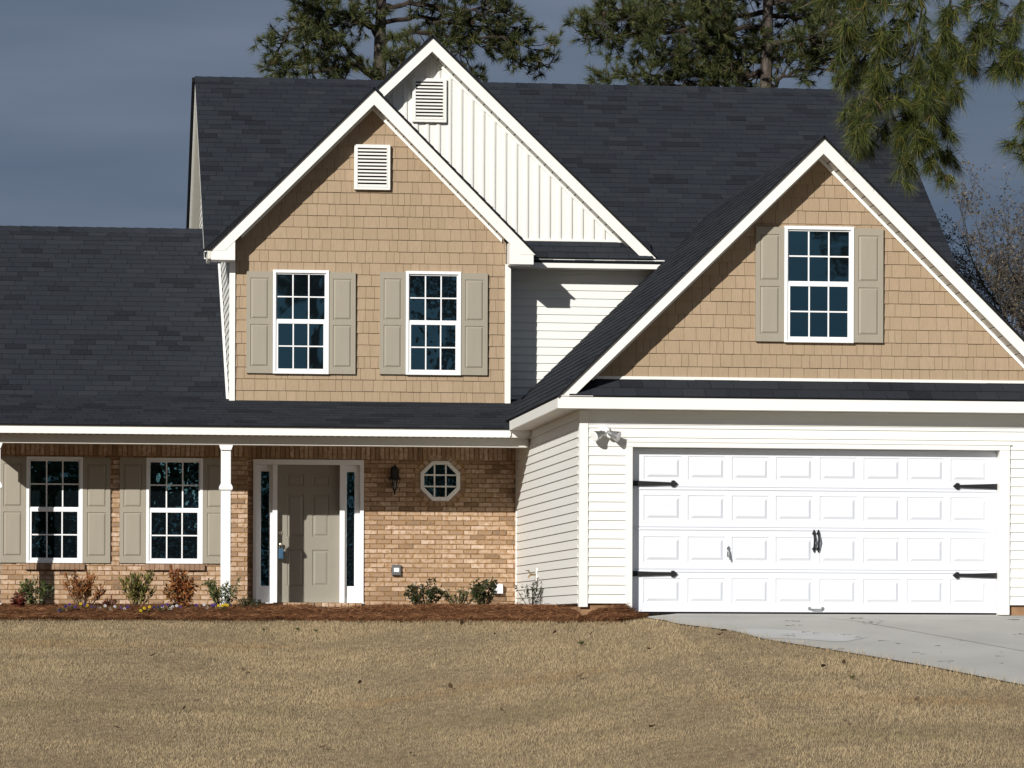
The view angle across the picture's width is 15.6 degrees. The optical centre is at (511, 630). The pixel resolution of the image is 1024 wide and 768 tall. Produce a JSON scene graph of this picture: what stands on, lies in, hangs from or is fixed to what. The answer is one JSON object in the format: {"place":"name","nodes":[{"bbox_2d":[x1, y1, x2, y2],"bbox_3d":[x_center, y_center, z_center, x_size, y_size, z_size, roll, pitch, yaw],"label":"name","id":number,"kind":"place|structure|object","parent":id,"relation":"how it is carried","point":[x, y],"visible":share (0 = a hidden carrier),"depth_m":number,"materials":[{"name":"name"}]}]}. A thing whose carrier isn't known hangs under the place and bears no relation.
{"place":"outdoors","nodes":[
{"label":"outdoors","id":0,"kind":"place"},
{"bbox_2d":[0,614,1023,767],"bbox_3d":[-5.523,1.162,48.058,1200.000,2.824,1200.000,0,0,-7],"label":"lawn ground","id":1,"kind":"structure","parent":0,"point":[752,754],"depth_m":43.59,"materials":[{"name":"beige plant"}]},
{"bbox_2d":[0,600,648,623],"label":"mulch bed","id":2,"kind":"object","parent":1,"relation":"on","point":[366,618],"visible":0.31,"depth_m":51.40,"materials":[{"name":"brown plant"}]},
{"bbox_2d":[10,591,26,607],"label":"shrub","id":3,"kind":"object","parent":2,"relation":"on","point":[17,600],"visible":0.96,"depth_m":52.39,"materials":[{"name":"red plant"}]},
{"bbox_2d":[15,575,54,606],"bbox_3d":[-6.826,-0.536,53.528,0.573,0.521,0.404,0,0,-7],"label":"shrub","id":4,"kind":"object","parent":2,"relation":"on","point":[30,590],"visible":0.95,"depth_m":53.51,"materials":[{"name":"green plant"}]},
{"bbox_2d":[53,605,66,611],"bbox_3d":[-6.240,-0.290,51.681,0.199,0.117,0.154,0,0,-7],"label":"pansy","id":5,"kind":"object","parent":2,"relation":"on","point":[65,606],"visible":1,"depth_m":51.64,"materials":[{"name":"purple plant"}]},
{"bbox_2d":[63,603,76,608],"bbox_3d":[-6.113,-0.335,51.778,0.195,0.084,0.147,0,0,-7],"label":"pansy","id":6,"kind":"object","parent":2,"relation":"on","point":[72,607],"visible":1,"depth_m":51.75,"materials":[{"name":"purple plant"}]},
{"bbox_2d":[73,602,92,608],"bbox_3d":[-5.952,-0.321,51.997,0.336,0.133,0.138,0,0,-7],"label":"pansy","id":7,"kind":"object","parent":2,"relation":"on","point":[83,605],"visible":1,"depth_m":51.99,"materials":[{"name":"yellow plant"}]},
{"bbox_2d":[63,566,105,604],"bbox_3d":[-6.087,-0.601,53.271,0.566,0.628,0.523,0,0,-36],"label":"shrub","id":8,"kind":"object","parent":2,"relation":"on","point":[86,589],"visible":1,"depth_m":53.19,"materials":[{"name":"brown plant"}]},
{"bbox_2d":[101,592,117,606],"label":"shrub","id":9,"kind":"object","parent":2,"relation":"on","point":[107,603],"visible":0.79,"depth_m":52.85,"materials":[{"name":"brown plant"}]},
{"bbox_2d":[118,569,155,605],"bbox_3d":[-5.352,-0.586,53.462,0.551,0.602,0.481,0,0,-7],"label":"shrub","id":10,"kind":"object","parent":2,"relation":"on","point":[135,588],"visible":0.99,"depth_m":53.43,"materials":[{"name":"green plant"}]},
{"bbox_2d":[137,605,150,612],"bbox_3d":[-5.100,-0.289,51.801,0.209,0.115,0.129,0,0,7],"label":"pansy","id":11,"kind":"object","parent":2,"relation":"on","point":[141,610],"visible":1,"depth_m":51.78,"materials":[{"name":"yellow plant"}]},
{"bbox_2d":[152,604,168,610],"bbox_3d":[-4.880,-0.296,51.894,0.213,0.132,0.170,0,0,9],"label":"pansy","id":12,"kind":"object","parent":2,"relation":"on","point":[158,607],"visible":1,"depth_m":51.89,"materials":[{"name":"purple plant"}]},
{"bbox_2d":[162,563,200,606],"bbox_3d":[-4.718,-0.591,53.416,0.510,0.725,0.564,0,0,15],"label":"shrub","id":13,"kind":"object","parent":2,"relation":"on","point":[182,587],"visible":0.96,"depth_m":53.31,"materials":[{"name":"brown plant"}]},
{"bbox_2d":[201,577,240,604],"bbox_3d":[-4.132,-0.522,53.144,0.560,0.504,0.421,0,0,-22],"label":"shrub","id":14,"kind":"object","parent":2,"relation":"on","point":[217,595],"visible":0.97,"depth_m":53.13,"materials":[{"name":"green plant"}]},
{"bbox_2d":[215,603,228,609],"bbox_3d":[-4.046,-0.321,52.010,0.225,0.111,0.156,0,0,-7],"label":"pansy","id":15,"kind":"object","parent":2,"relation":"on","point":[224,605],"visible":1,"depth_m":51.96,"materials":[{"name":"yellow plant"}]},
{"bbox_2d":[238,592,261,607],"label":"shrub","id":16,"kind":"object","parent":2,"relation":"on","point":[245,604],"visible":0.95,"depth_m":53.11,"materials":[{"name":"green plant"}]},
{"bbox_2d":[403,577,446,604],"bbox_3d":[-1.261,-0.532,54.726,0.523,0.525,0.587,0,0,41],"label":"shrub","id":17,"kind":"object","parent":2,"relation":"on","point":[431,592],"visible":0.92,"depth_m":54.70,"materials":[{"name":"green plant"}]},
{"bbox_2d":[444,587,474,605],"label":"shrub","id":18,"kind":"object","parent":2,"relation":"on","point":[459,599],"visible":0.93,"depth_m":54.94,"materials":[{"name":"green plant"}]},
{"bbox_2d":[469,576,497,604],"bbox_3d":[-0.467,-0.538,54.830,0.444,0.513,0.605,0,0,18],"label":"shrub","id":19,"kind":"object","parent":2,"relation":"on","point":[480,592],"visible":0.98,"depth_m":54.84,"materials":[{"name":"green plant"}]},
{"bbox_2d":[514,577,543,606],"bbox_3d":[0.252,-0.521,52.629,0.472,0.446,0.400,0,0,-7],"label":"shrub","id":20,"kind":"object","parent":2,"relation":"on","point":[532,589],"visible":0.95,"depth_m":52.58,"materials":[{"name":"green plant"}]},
{"bbox_2d":[246,0,565,81],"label":"pine tree","id":21,"kind":"object","parent":1,"relation":"on","point":[317,27],"visible":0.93,"depth_m":73.41,"materials":[{"name":"green plant"}]},
{"bbox_2d":[0,34,1023,615],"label":"suburban house","id":22,"kind":"structure","parent":1,"relation":"on","point":[432,306],"depth_m":54.81,"materials":[{"name":"plastic"}]},
{"bbox_2d":[26,456,82,562],"bbox_3d":[-6.668,-1.754,54.545,0.820,1.551,0.051,0,0,-7],"label":"window","id":23,"kind":"structure","parent":22,"relation":"in","point":[54,485],"depth_m":54.56,"materials":[{"name":"glass"}]},
{"bbox_2d":[146,458,202,563],"bbox_3d":[-4.938,-1.746,54.744,0.828,1.547,0.051,0,0,-7],"label":"window","id":24,"kind":"structure","parent":22,"relation":"in","point":[174,486],"depth_m":54.76,"materials":[{"name":"glass"}]},
{"bbox_2d":[273,270,328,373],"bbox_3d":[-3.101,-4.524,54.942,0.822,1.525,0.071,0,0,-7],"label":"window","id":25,"kind":"structure","parent":22,"relation":"in","point":[300,297],"depth_m":54.94,"materials":[{"name":"glass"}]},
{"bbox_2d":[277,465,338,602],"bbox_3d":[-3.027,-1.432,55.559,0.924,2.038,0.123,0,0,-7],"label":"front door","id":26,"kind":"structure","parent":22,"relation":"in","point":[307,495],"depth_m":55.58,"materials":[{"name":"paint"}]},
{"bbox_2d":[278,545,283,558],"bbox_3d":[-3.421,-1.161,55.429,0.074,0.210,0.063,0,0,-7],"label":"lock box","id":27,"kind":"object","parent":26,"relation":"hanging from","point":[280,553],"visible":1,"depth_m":55.41,"materials":[{"name":"blue plastic"}]},
{"bbox_2d":[405,271,460,375],"bbox_3d":[-1.161,-4.524,55.164,0.817,1.528,0.071,0,0,-7],"label":"window","id":28,"kind":"structure","parent":22,"relation":"in","point":[433,298],"depth_m":55.17,"materials":[{"name":"glass"}]},
{"bbox_2d":[420,460,459,500],"bbox_3d":[-1.069,-2.223,55.685,0.606,0.606,0.040,0,0,-7],"label":"octagon window","id":29,"kind":"structure","parent":22,"relation":"in","point":[439,480],"depth_m":55.69,"materials":[{"name":"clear glass"}]},
{"bbox_2d":[632,448,996,615],"bbox_3d":[3.991,-1.280,49.259,4.896,2.200,0.103,0,0,-7],"label":"garage door","id":30,"kind":"structure","parent":22,"relation":"in","point":[715,531],"depth_m":49.29,"materials":[{"name":"metal"}]},
{"bbox_2d":[784,226,853,342],"bbox_3d":[4.027,-4.536,49.117,0.927,1.526,0.071,0,0,-7],"label":"window","id":31,"kind":"structure","parent":22,"relation":"in","point":[819,260],"depth_m":49.12,"materials":[{"name":"glass"}]},
{"bbox_2d":[559,0,915,89],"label":"pine tree","id":32,"kind":"object","parent":1,"relation":"on","point":[650,20],"visible":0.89,"depth_m":70.88,"materials":[{"name":"green plant"}]},
{"bbox_2d":[798,0,1023,200],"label":"pine tree","id":33,"kind":"object","parent":1,"relation":"on","point":[930,102],"visible":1,"depth_m":48.57,"materials":[{"name":"green plant"}]},
{"bbox_2d":[935,150,1023,337],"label":"bare tree","id":34,"kind":"object","parent":1,"relation":"on","point":[1012,306],"visible":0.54,"depth_m":61.70,"materials":[{"name":"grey plant"}]},
{"bbox_2d":[0,0,1023,335],"label":"sky","id":35,"kind":"structure","parent":0,"point":[95,95],"materials":[{"name":"blue"}]},
{"bbox_2d":[647,614,1023,684],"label":"driveway","id":36,"kind":"structure","parent":0,"point":[980,658],"depth_m":47.15,"materials":[{"name":"concrete"}]},
{"bbox_2d":[729,629,865,641],"bbox_3d":[3.539,0.060,46.803,1.745,0.160,0.779,0,0,15],"label":"driveway patch","id":37,"kind":"object","parent":36,"relation":"on","point":[790,634],"visible":0.99,"depth_m":46.81,"materials":[{"name":"concrete"}]},
{"bbox_2d":[671,616,1021,650],"bbox_3d":[5.446,0.256,45.922,6.500,0.861,6.059,0,0,-7],"label":"driveway joint","id":38,"kind":"object","parent":36,"relation":"on","point":[898,628],"visible":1,"depth_m":47.70,"materials":[{"name":"grey concrete"}]},
{"bbox_2d":[785,618,1021,651],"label":"pine needle litter","id":39,"kind":"object","parent":36,"relation":"on","point":[884,640],"visible":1,"depth_m":46.79,"materials":[{"name":"brown plant"}]}
]}

